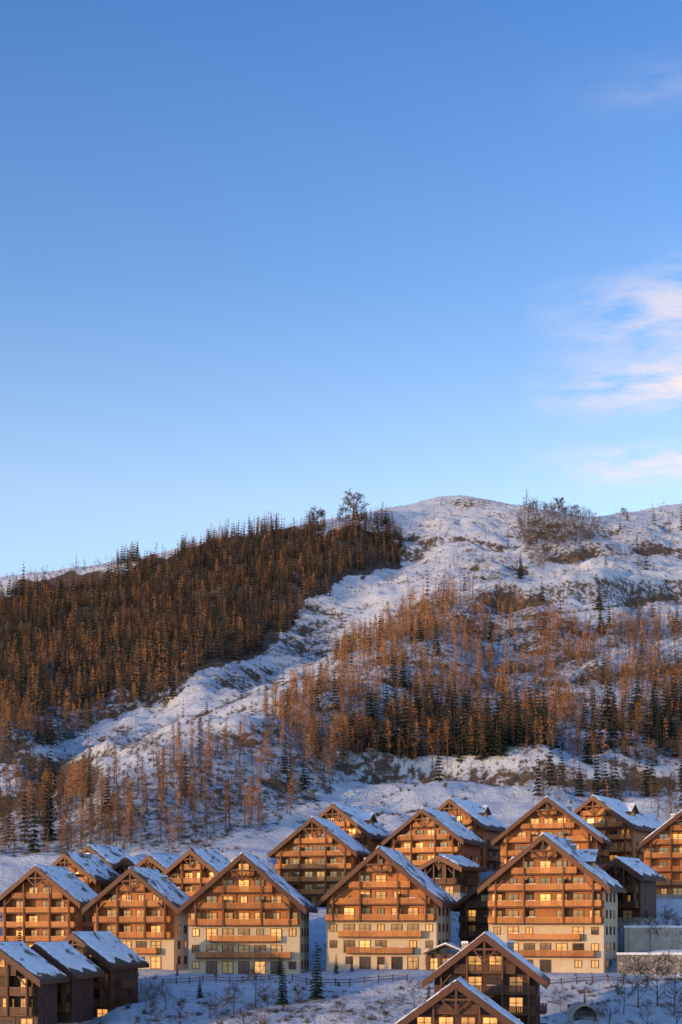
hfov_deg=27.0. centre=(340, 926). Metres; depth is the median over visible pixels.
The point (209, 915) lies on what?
window
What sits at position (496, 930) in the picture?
window
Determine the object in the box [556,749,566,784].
spruce tree
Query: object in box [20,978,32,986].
window
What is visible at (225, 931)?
window
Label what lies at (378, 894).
window
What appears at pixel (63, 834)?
larch tree
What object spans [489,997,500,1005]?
window
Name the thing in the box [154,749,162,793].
larch tree
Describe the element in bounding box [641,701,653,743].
spruce tree
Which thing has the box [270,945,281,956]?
window
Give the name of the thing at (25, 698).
larch tree
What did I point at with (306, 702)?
larch tree
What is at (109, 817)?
larch tree
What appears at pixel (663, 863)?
window
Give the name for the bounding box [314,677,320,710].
spruce tree
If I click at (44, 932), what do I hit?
window
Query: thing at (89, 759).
larch tree
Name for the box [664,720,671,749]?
spruce tree
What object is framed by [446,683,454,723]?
spruce tree
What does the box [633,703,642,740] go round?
larch tree
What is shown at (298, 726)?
larch tree
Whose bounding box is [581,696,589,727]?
spruce tree
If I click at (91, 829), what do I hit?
larch tree
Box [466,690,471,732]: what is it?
spruce tree
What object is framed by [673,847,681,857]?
window
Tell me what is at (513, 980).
window
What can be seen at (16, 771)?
larch tree
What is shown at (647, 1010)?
bare tree
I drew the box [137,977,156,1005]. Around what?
bare tree
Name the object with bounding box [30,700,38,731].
larch tree
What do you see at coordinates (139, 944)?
window
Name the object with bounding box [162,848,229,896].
chalet
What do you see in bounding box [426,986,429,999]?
spruce tree
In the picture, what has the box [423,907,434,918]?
window
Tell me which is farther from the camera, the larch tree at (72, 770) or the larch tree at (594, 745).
the larch tree at (594, 745)
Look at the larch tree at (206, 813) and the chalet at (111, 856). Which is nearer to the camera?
the chalet at (111, 856)
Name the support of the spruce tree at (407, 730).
on the ground
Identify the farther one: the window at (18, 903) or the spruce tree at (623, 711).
the spruce tree at (623, 711)
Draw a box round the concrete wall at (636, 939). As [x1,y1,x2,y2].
[622,926,681,951]
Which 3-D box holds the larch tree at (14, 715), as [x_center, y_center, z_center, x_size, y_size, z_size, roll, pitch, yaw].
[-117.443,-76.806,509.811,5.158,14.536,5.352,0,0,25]
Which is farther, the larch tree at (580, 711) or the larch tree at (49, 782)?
the larch tree at (580, 711)
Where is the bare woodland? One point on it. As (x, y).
(588, 536)
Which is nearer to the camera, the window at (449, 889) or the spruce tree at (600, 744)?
the window at (449, 889)
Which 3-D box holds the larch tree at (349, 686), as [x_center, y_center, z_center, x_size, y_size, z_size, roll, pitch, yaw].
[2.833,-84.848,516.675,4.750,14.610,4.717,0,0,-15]
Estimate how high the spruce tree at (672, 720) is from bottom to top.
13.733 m
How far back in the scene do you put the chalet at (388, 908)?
251.81 m
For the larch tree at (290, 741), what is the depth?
430.82 m
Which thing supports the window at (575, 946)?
in the chalet at (553, 904)
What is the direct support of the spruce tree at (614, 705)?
on the ground
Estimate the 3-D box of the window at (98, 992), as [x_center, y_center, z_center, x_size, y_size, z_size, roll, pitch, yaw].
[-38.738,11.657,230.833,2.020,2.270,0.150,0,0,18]
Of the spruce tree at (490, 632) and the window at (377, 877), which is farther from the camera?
the spruce tree at (490, 632)
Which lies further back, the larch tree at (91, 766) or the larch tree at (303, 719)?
the larch tree at (303, 719)
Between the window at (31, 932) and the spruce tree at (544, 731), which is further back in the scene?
the spruce tree at (544, 731)
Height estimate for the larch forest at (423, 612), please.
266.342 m
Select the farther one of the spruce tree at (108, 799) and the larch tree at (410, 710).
the larch tree at (410, 710)
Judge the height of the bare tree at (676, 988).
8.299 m
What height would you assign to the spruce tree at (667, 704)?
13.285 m
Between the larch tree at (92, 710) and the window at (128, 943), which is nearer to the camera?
the window at (128, 943)
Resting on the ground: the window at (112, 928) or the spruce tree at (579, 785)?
the spruce tree at (579, 785)
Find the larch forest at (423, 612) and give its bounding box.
[0,489,681,854]
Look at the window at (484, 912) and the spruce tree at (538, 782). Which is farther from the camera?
the spruce tree at (538, 782)
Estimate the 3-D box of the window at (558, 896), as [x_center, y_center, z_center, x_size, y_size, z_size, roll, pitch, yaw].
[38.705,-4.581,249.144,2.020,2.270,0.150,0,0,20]
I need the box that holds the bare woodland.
[0,497,681,844]
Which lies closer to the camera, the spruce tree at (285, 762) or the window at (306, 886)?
the window at (306, 886)
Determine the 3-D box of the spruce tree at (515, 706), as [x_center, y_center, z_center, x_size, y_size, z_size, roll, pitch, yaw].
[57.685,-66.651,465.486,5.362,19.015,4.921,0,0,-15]
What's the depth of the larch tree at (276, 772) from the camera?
395.95 m
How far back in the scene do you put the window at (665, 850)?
303.03 m
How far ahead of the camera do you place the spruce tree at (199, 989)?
231.81 m
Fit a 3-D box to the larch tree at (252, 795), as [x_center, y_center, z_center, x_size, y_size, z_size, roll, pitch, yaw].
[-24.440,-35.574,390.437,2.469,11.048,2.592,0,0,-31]
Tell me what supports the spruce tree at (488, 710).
on the ground
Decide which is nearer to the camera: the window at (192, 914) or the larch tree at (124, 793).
the window at (192, 914)
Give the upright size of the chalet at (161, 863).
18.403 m
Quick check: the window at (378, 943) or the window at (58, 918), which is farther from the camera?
the window at (58, 918)
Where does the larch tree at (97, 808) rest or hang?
on the ground
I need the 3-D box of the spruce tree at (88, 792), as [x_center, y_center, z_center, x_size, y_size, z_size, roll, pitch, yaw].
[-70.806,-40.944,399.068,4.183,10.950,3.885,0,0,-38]
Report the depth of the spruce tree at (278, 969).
245.82 m
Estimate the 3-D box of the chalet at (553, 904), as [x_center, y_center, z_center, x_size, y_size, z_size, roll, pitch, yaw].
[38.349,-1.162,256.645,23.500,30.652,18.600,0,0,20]
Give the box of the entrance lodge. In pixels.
[423,942,460,969]
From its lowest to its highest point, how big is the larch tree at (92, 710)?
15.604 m
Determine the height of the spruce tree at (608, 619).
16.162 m
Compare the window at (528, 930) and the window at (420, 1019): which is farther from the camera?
the window at (528, 930)
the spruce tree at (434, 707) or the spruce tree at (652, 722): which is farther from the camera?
the spruce tree at (434, 707)
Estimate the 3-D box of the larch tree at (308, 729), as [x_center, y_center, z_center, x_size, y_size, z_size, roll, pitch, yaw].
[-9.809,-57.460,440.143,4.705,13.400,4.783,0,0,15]
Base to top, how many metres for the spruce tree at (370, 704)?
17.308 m
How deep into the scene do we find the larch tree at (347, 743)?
450.16 m
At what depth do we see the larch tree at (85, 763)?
398.29 m
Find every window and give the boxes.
[0,959,5,972]
[2,998,14,1012]
[2,1018,14,1023]
[16,901,22,911]
[16,916,22,925]
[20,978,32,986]
[20,998,32,1006]
[20,1018,32,1023]
[29,887,37,896]
[29,916,37,925]
[29,930,37,939]
[42,887,50,896]
[42,901,47,911]
[42,930,47,939]
[44,997,48,1007]
[44,1017,48,1023]
[55,901,63,911]
[55,915,63,925]
[55,930,63,940]
[78,1012,82,1022]
[97,973,107,985]
[97,991,107,1003]
[97,1009,107,1016]
[106,894,115,905]
[106,910,115,920]
[106,925,115,935]
[117,972,121,981]
[117,990,121,997]
[121,894,130,905]
[121,910,130,920]
[121,925,130,937]
[122,941,130,947]
[128,971,132,979]
[128,989,132,996]
[136,910,142,920]
[136,925,142,937]
[136,941,145,952]
[138,894,142,901]
[150,910,160,920]
[150,925,160,937]
[150,941,160,952]
[150,957,160,968]
[152,894,158,901]
[185,886,192,896]
[186,872,192,881]
[190,912,200,923]
[192,929,198,936]
[192,945,198,952]
[192,961,198,968]
[196,872,204,882]
[206,896,216,908]
[206,912,216,923]
[206,928,216,940]
[206,945,216,957]
[206,961,216,973]
[222,928,232,934]
[222,945,232,957]
[222,961,232,973]
[224,879,232,890]
[224,896,232,908]
[225,912,232,923]
[238,863,248,875]
[238,879,248,890]
[238,912,248,923]
[238,928,248,934]
[238,945,248,957]
[238,961,248,973]
[240,896,247,902]
[254,879,265,890]
[254,896,265,908]
[254,912,265,923]
[254,945,265,957]
[254,961,265,973]
[256,929,263,936]
[270,896,281,907]
[270,928,281,940]
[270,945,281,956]
[270,961,281,973]
[272,912,279,918]
[283,859,288,868]
[283,872,288,876]
[287,912,297,923]
[289,929,295,936]
[289,961,295,968]
[292,846,300,854]
[292,859,298,868]
[292,872,298,880]
[292,884,298,891]
[304,833,312,841]
[304,846,312,855]
[304,859,312,867]
[304,871,312,880]
[304,884,312,892]
[316,833,324,842]
[316,846,324,855]
[316,859,324,867]
[316,871,324,879]
[316,884,324,892]
[328,846,336,854]
[328,858,336,866]
[328,871,336,879]
[328,908,338,918]
[330,924,336,931]
[330,940,336,947]
[343,908,354,918]
[343,924,354,936]
[343,940,354,952]
[345,956,352,963]
[348,829,355,837]
[359,924,369,936]
[359,940,369,951]
[359,956,369,968]
[361,875,369,887]
[361,891,369,902]
[362,907,369,913]
[375,875,385,880]
[375,891,385,903]
[375,940,385,951]
[377,908,383,915]
[377,924,383,931]
[377,957,383,964]
[391,907,401,918]
[391,924,401,936]
[391,957,401,968]
[393,891,399,897]
[404,843,409,852]
[407,907,418,918]
[407,924,418,936]
[407,957,418,969]
[409,940,416,947]
[415,830,423,839]
[415,842,423,851]
[415,855,423,863]
[417,1016,431,1023]
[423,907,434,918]
[425,924,432,931]
[425,940,432,947]
[427,829,435,837]
[430,958,437,969]
[438,1016,453,1023]
[439,829,446,837]
[439,842,446,851]
[445,886,453,896]
[448,976,461,983]
[449,994,464,1010]
[451,842,459,851]
[460,1017,475,1023]
[468,955,481,970]
[468,976,481,991]
[469,910,475,921]
[469,925,475,936]
[481,895,488,905]
[481,925,488,933]
[482,910,488,915]
[482,1017,497,1023]
[489,956,500,970]
[489,976,500,991]
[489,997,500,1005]
[491,894,502,906]
[491,910,502,921]
[493,927,500,934]
[507,894,518,906]
[507,910,518,916]
[507,927,518,938]
[509,878,516,883]
[509,976,522,991]
[509,997,522,1012]
[514,943,518,949]
[517,832,525,840]
[517,845,525,853]
[523,943,534,949]
[524,861,534,873]
[524,877,534,883]
[525,927,532,934]
[526,894,532,900]
[526,910,534,916]
[531,818,539,827]
[531,832,539,839]
[540,844,550,856]
[540,861,550,871]
[540,877,550,889]
[540,894,550,904]
[540,943,550,954]
[540,959,550,971]
[544,818,552,826]
[556,860,566,871]
[556,877,566,889]
[556,893,566,904]
[556,910,566,921]
[556,943,566,954]
[557,818,565,827]
[557,831,565,839]
[572,877,583,889]
[572,893,583,904]
[572,910,583,921]
[572,927,583,939]
[572,943,583,954]
[574,960,581,967]
[586,818,593,824]
[589,893,600,904]
[589,910,600,921]
[591,927,598,934]
[591,943,598,951]
[591,960,598,967]
[598,818,604,825]
[609,830,617,838]
[609,842,617,851]
[609,855,617,861]
[621,829,629,838]
[621,842,629,850]
[623,910,632,921]
[627,879,632,889]
[645,847,654,857]
[645,895,648,902]
[659,834,668,842]
[659,847,668,857]
[661,861,666,867]
[661,888,666,894]
[673,833,681,842]
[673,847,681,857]
[673,888,681,897]
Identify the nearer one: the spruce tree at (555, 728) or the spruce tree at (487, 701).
the spruce tree at (555, 728)
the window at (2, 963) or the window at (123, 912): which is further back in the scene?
the window at (123, 912)
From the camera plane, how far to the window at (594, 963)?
247.14 m
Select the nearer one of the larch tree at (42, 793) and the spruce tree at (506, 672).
the larch tree at (42, 793)
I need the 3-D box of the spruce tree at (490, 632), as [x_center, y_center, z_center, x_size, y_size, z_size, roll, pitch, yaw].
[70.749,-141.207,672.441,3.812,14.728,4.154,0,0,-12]
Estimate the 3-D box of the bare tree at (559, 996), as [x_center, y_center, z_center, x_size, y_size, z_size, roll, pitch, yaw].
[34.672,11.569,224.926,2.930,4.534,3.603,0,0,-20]
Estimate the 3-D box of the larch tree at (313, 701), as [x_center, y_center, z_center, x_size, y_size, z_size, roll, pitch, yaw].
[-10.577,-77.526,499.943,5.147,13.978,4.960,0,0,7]
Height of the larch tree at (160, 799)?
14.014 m
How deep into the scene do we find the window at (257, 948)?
251.96 m
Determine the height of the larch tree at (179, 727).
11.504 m
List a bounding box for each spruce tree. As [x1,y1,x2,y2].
[0,658,5,686]
[4,803,16,840]
[15,678,23,703]
[16,927,21,940]
[18,788,32,843]
[27,794,41,852]
[33,711,44,744]
[37,685,46,712]
[37,767,43,791]
[38,670,43,690]
[39,776,48,822]
[40,710,47,740]
[41,763,56,813]
[41,788,57,840]
[44,706,58,744]
[45,743,57,790]
[76,680,83,707]
[84,761,94,797]
[87,686,93,722]
[95,672,102,697]
[102,772,112,809]
[103,778,112,814]
[126,678,132,701]
[133,662,144,696]
[146,685,151,706]
[167,664,177,696]
[179,748,189,794]
[197,978,203,997]
[273,957,291,1004]
[276,955,281,974]
[280,738,288,772]
[285,756,295,791]
[298,755,309,788]
[308,942,324,999]
[312,721,326,759]
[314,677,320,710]
[315,662,323,694]
[330,672,339,709]
[333,955,338,973]
[338,717,346,755]
[345,709,352,749]
[346,628,351,652]
[350,707,357,741]
[353,710,366,752]
[353,716,360,747]
[362,709,372,747]
[365,687,374,728]
[367,719,375,747]
[369,690,373,723]
[372,694,379,733]
[372,716,375,746]
[374,720,381,749]
[375,713,389,753]
[382,681,390,715]
[386,649,397,685]
[387,702,399,753]
[387,703,394,741]
[388,681,395,715]
[392,685,399,719]
[393,701,411,755]
[397,700,414,754]
[398,652,407,686]
[402,686,410,723]
[406,664,412,693]
[406,727,416,758]
[409,615,415,640]
[409,680,421,726]
[411,720,419,754]
[413,710,424,755]
[415,610,423,641]
[416,684,421,724]
[424,678,437,718]
[425,696,430,724]
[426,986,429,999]
[430,623,440,655]
[430,694,438,725]
[430,712,439,754]
[432,738,443,780]
[433,688,440,718]
[436,696,444,729]
[437,706,442,732]
[437,719,446,754]
[439,701,451,745]
[441,707,448,752]
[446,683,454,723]
[446,712,456,755]
[448,711,455,754]
[452,679,459,719]
[452,705,461,750]
[452,724,458,754]
[453,702,469,755]
[455,712,461,750]
[455,734,463,761]
[459,693,466,727]
[462,711,475,755]
[465,685,469,713]
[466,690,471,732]
[473,710,487,755]
[474,694,481,725]
[474,720,486,760]
[478,706,490,752]
[481,722,486,759]
[484,711,495,755]
[485,684,491,713]
[486,699,491,726]
[487,612,492,640]
[489,719,497,754]
[491,695,499,747]
[492,707,508,756]
[498,710,510,750]
[499,687,507,715]
[502,665,509,697]
[503,691,508,726]
[505,711,514,745]
[509,694,520,739]
[511,701,524,746]
[516,702,525,742]
[517,551,524,578]
[522,706,528,742]
[525,710,534,745]
[527,688,533,720]
[530,686,539,729]
[531,752,544,795]
[532,716,539,743]
[536,685,548,720]
[538,704,546,745]
[540,694,547,737]
[540,701,549,747]
[546,738,556,786]
[552,707,559,748]
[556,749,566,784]
[574,760,585,796]
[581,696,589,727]
[581,699,585,728]
[581,722,593,762]
[584,731,595,764]
[585,705,599,753]
[589,710,599,752]
[590,692,597,728]
[590,747,600,790]
[590,770,598,794]
[594,707,608,753]
[594,764,599,795]
[595,580,604,608]
[595,606,604,634]
[598,761,610,796]
[600,652,605,684]
[600,679,615,729]
[602,674,614,717]
[606,600,612,627]
[606,699,618,747]
[608,754,622,800]
[610,687,621,730]
[617,721,629,757]
[618,718,625,745]
[619,696,625,727]
[623,678,626,709]
[625,700,634,745]
[626,694,635,730]
[627,674,644,718]
[629,690,635,726]
[634,698,642,733]
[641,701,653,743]
[641,754,652,796]
[643,692,658,733]
[644,751,658,796]
[647,693,654,736]
[647,702,656,738]
[650,687,656,721]
[652,674,657,709]
[653,677,657,713]
[654,704,666,745]
[654,716,661,752]
[655,692,664,722]
[656,695,669,740]
[659,681,666,722]
[663,663,668,694]
[664,684,673,715]
[664,702,673,745]
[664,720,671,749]
[666,679,673,708]
[668,701,674,736]
[669,709,681,756]
[670,664,674,689]
[670,718,678,748]
[672,604,678,631]
[672,688,677,714]
[676,758,681,791]
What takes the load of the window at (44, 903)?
in the chalet at (42, 903)
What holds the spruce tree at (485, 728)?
on the ground
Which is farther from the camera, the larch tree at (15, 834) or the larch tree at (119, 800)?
the larch tree at (119, 800)
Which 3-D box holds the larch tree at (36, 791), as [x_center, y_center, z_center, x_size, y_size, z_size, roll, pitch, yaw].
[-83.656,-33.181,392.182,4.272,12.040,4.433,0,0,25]
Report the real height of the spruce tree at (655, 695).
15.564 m
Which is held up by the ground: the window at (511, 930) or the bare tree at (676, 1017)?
the bare tree at (676, 1017)
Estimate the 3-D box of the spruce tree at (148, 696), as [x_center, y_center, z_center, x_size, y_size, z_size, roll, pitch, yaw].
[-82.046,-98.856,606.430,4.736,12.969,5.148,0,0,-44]
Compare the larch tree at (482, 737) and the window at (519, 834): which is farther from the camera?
the larch tree at (482, 737)
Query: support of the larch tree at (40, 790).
on the ground
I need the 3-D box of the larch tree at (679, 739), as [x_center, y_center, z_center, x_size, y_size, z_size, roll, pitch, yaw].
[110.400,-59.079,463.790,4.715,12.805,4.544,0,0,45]
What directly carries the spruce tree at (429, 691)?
on the ground
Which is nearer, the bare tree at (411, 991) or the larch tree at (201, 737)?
the bare tree at (411, 991)
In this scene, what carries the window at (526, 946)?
in the chalet at (553, 904)
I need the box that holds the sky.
[0,0,681,576]
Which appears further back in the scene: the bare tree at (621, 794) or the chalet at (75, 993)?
the bare tree at (621, 794)
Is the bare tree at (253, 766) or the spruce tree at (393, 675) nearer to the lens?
the bare tree at (253, 766)
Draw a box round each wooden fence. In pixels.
[149,974,279,998]
[292,974,407,985]
[550,975,623,984]
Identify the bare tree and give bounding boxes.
[12,803,26,826]
[24,800,38,820]
[56,824,73,849]
[59,793,75,819]
[70,827,85,852]
[112,815,131,839]
[113,689,122,708]
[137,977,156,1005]
[141,790,155,810]
[143,999,168,1022]
[154,986,176,1009]
[161,803,173,823]
[166,995,191,1023]
[173,823,185,848]
[174,743,194,768]
[181,772,202,794]
[187,807,204,837]
[198,991,219,1018]
[208,991,236,1023]
[210,728,223,752]
[223,980,244,1012]
[231,999,259,1023]
[242,963,272,1008]
[246,756,257,776]
[250,1005,271,1023]
[257,987,277,1014]
[267,723,279,742]
[278,752,291,772]
[280,785,297,813]
[291,991,310,1009]
[293,727,300,748]
[307,506,326,523]
[333,995,347,1012]
[336,508,350,520]
[339,488,369,518]
[359,1007,370,1023]
[378,1001,390,1017]
[406,977,424,1007]
[549,985,565,1010]
[550,497,568,518]
[558,729,568,750]
[568,740,578,759]
[585,784,596,796]
[587,1000,603,1020]
[598,997,620,1023]
[610,974,636,1014]
[613,787,629,802]
[622,958,655,1007]
[625,756,635,773]
[634,909,662,925]
[636,952,680,1005]
[636,998,656,1023]
[644,904,681,943]
[648,740,662,761]
[659,968,681,1014]
[666,736,676,756]
[666,996,681,1023]
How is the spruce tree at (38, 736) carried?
on the ground
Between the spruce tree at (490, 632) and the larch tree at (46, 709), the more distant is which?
the spruce tree at (490, 632)
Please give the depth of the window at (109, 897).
265.02 m
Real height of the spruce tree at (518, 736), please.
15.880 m
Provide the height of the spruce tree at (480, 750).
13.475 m
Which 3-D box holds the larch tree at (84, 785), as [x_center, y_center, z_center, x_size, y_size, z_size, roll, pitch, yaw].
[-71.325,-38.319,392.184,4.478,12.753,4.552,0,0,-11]
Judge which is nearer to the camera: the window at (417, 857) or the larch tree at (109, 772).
the window at (417, 857)
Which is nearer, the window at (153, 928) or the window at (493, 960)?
the window at (493, 960)
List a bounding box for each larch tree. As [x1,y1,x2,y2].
[0,764,12,806]
[0,798,6,837]
[0,799,13,843]
[0,809,9,853]
[2,701,11,741]
[3,777,13,822]
[5,692,17,728]
[11,753,20,793]
[11,815,18,853]
[12,764,23,804]
[16,773,24,812]
[18,770,32,816]
[18,775,30,810]
[19,696,30,727]
[19,775,26,820]
[22,786,32,822]
[23,780,32,818]
[24,698,30,730]
[28,747,37,775]
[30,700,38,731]
[31,784,44,823]
[34,771,41,815]
[36,705,42,732]
[38,769,50,804]
[38,778,47,815]
[38,787,47,823]
[39,807,47,849]
[41,706,49,731]
[46,767,56,803]
[56,801,65,853]
[56,806,65,840]
[57,767,63,805]
[59,768,64,805]
[60,818,66,853]
[62,796,69,843]
[62,807,74,849]
[63,776,72,808]
[66,767,74,804]
[67,703,77,737]
[67,761,74,789]
[68,768,74,808]
[68,812,73,847]
[69,762,80,808]
[75,766,89,800]
[75,793,86,839]
[75,803,89,848]
[76,764,88,808]
[78,752,89,798]
[78,795,87,834]
[82,770,89,806]
[82,798,98,844]
[82,807,87,842]
[85,747,94,782]
[86,746,97,791]
[86,794,95,832]
[87,783,100,831]
[89,697,95,723]
[92,777,106,828]
[94,788,101,833]
[98,768,105,811]
[101,815,109,843]
[103,764,112,815]
[106,790,122,840]
[107,807,111,842]
[109,762,120,805]
[109,796,125,845]
[110,744,121,780]
[111,784,124,821]
[114,751,121,784]
[114,787,124,831]
[120,769,126,810]
[122,775,133,815]
[123,765,131,804]
[123,784,135,819]
[124,801,132,842]
[126,804,133,839]
[127,809,134,845]
[131,750,142,793]
[131,808,143,841]
[137,759,149,792]
[143,773,150,813]
[151,757,160,779]
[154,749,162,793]
[154,750,170,787]
[154,791,166,840]
[155,771,166,807]
[157,779,166,815]
[159,747,167,795]
[160,799,170,838]
[165,806,177,844]
[167,722,180,765]
[173,789,182,841]
[174,738,182,771]
[174,757,186,799]
[174,767,184,806]
[175,714,183,739]
[175,756,189,804]
[175,797,186,840]
[186,773,194,809]
[187,715,195,755]
[189,774,196,805]
[195,715,202,758]
[195,716,204,760]
[196,759,204,802]
[199,797,212,842]
[201,743,210,779]
[201,771,206,806]
[202,761,216,801]
[204,715,215,755]
[204,790,218,828]
[205,725,214,756]
[218,783,230,828]
[221,718,229,753]
[224,777,234,826]
[233,764,243,804]
[234,722,243,763]
[237,773,246,811]
[240,713,246,752]
[240,784,251,828]
[241,776,257,824]
[243,788,254,826]
[245,721,256,765]
[247,780,256,820]
[249,777,255,814]
[253,775,265,823]
[254,746,269,793]
[257,723,270,761]
[257,795,264,830]
[262,731,272,770]
[263,683,268,719]
[264,692,269,731]
[265,750,274,787]
[269,679,278,716]
[269,685,277,727]
[272,762,285,810]
[277,691,282,730]
[278,722,286,759]
[281,690,286,728]
[283,775,294,815]
[284,721,295,761]
[285,756,297,800]
[286,695,293,732]
[287,689,294,718]
[292,690,301,719]
[293,670,300,695]
[295,699,301,737]
[296,711,300,744]
[300,705,307,737]
[301,701,309,738]
[301,733,313,775]
[302,668,307,706]
[303,720,314,759]
[307,686,316,718]
[310,672,320,706]
[310,719,318,748]
[313,695,318,722]
[314,730,320,769]
[317,662,324,686]
[318,738,328,777]
[319,706,328,743]
[320,666,329,700]
[323,656,329,690]
[324,725,338,763]
[326,704,330,741]
[329,744,334,780]
[331,732,338,774]
[333,715,339,753]
[335,665,340,701]
[337,659,346,690]
[341,722,353,759]
[341,729,351,764]
[345,673,354,705]
[348,689,353,720]
[353,719,365,759]
[354,712,363,741]
[361,714,367,751]
[370,720,376,758]
[382,716,391,746]
[406,696,413,729]
[412,718,419,755]
[414,721,418,756]
[419,720,425,746]
[422,717,432,754]
[423,724,429,753]
[426,718,434,746]
[438,717,446,747]
[444,718,450,754]
[468,717,473,755]
[471,715,478,753]
[477,723,487,760]
[481,715,488,751]
[510,707,515,747]
[520,712,531,748]
[544,714,550,746]
[549,708,558,730]
[552,686,563,720]
[556,684,568,720]
[569,687,575,722]
[574,715,581,756]
[577,695,584,730]
[590,731,598,769]
[595,717,602,746]
[608,762,614,793]
[617,737,628,766]
[618,676,626,710]
[633,700,641,730]
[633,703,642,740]
[651,778,664,816]
[666,775,674,811]
[675,726,681,752]
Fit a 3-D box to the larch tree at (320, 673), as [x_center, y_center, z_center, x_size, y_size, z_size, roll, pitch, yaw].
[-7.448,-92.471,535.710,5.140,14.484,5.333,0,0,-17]
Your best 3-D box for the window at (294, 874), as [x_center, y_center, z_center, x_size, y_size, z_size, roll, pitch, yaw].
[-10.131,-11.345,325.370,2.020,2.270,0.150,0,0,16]
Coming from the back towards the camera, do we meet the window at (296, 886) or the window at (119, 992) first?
the window at (296, 886)
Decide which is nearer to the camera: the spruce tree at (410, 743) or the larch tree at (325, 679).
the spruce tree at (410, 743)
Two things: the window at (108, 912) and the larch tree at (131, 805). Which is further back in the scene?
the larch tree at (131, 805)
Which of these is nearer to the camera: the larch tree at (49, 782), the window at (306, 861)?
the window at (306, 861)
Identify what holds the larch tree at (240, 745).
on the ground
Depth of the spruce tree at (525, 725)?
471.12 m
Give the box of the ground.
[0,495,681,1023]
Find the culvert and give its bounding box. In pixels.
[567,1002,599,1021]
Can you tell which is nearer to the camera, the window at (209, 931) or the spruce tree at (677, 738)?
the window at (209, 931)
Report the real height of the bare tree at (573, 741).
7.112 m
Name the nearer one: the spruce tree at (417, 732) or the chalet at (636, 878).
the chalet at (636, 878)
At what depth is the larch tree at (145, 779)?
377.58 m
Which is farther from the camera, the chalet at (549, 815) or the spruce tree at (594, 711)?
the spruce tree at (594, 711)
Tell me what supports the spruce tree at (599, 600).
on the ground
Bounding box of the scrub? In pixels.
[0,495,681,1023]
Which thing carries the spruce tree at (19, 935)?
on the ground
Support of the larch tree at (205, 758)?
on the ground
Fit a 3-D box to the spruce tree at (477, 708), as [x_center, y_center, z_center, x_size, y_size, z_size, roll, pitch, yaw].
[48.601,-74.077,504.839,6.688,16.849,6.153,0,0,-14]
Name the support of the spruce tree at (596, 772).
on the ground
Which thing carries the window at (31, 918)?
in the chalet at (42, 903)
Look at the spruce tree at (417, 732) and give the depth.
481.96 m
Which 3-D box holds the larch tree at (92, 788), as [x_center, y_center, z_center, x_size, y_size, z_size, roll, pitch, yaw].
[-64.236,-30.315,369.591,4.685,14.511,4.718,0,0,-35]
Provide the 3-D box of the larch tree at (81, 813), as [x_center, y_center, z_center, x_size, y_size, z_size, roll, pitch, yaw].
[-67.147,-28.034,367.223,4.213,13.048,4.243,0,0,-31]
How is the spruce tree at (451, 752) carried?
on the ground
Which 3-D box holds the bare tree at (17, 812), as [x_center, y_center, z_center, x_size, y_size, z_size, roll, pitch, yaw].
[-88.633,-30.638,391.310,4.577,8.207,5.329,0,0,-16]
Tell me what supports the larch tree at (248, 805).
on the ground
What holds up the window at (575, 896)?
in the chalet at (553, 904)
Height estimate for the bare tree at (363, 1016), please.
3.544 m
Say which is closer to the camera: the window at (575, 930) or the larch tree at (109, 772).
the window at (575, 930)
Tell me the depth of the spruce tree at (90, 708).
592.91 m
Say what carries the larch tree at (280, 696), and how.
on the ground
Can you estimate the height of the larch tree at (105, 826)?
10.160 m
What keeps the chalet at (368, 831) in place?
on the ground
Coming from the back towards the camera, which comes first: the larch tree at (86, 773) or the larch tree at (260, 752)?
the larch tree at (260, 752)
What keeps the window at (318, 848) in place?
in the chalet at (318, 858)
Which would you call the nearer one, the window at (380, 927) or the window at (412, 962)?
the window at (412, 962)
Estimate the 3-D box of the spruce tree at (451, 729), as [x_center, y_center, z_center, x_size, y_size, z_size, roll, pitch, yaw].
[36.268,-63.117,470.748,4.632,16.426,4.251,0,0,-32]
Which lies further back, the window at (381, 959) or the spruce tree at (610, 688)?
the spruce tree at (610, 688)
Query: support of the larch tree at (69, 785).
on the ground
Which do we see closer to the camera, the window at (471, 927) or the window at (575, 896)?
the window at (575, 896)
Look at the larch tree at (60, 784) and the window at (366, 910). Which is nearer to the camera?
the window at (366, 910)
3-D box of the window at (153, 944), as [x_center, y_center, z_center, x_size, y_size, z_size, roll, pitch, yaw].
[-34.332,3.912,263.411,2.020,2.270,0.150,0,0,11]
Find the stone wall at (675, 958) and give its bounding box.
[616,952,681,974]
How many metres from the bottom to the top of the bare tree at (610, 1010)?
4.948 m
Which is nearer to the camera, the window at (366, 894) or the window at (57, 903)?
the window at (366, 894)
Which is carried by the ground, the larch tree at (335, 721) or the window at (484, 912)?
the larch tree at (335, 721)
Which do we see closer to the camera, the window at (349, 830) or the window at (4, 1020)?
the window at (4, 1020)
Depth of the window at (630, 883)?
268.86 m
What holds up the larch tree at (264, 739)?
on the ground
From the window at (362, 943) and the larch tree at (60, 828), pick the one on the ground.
the larch tree at (60, 828)
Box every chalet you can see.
[0,864,97,946]
[0,941,69,1023]
[30,941,104,1023]
[50,852,119,893]
[63,931,148,1018]
[79,844,129,867]
[82,866,189,969]
[112,855,144,874]
[135,853,180,872]
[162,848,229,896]
[177,851,317,973]
[267,816,370,905]
[315,845,459,970]
[317,802,390,852]
[381,807,487,883]
[395,977,523,1023]
[417,853,486,897]
[422,931,549,1023]
[436,797,507,871]
[451,856,514,945]
[477,832,626,972]
[492,795,612,867]
[573,794,656,863]
[601,856,665,928]
[637,810,681,898]
[639,813,662,827]
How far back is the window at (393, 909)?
251.59 m
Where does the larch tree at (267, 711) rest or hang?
on the ground
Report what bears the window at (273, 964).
in the chalet at (245, 910)
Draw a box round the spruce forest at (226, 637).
[0,498,681,820]
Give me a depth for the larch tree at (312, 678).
514.94 m

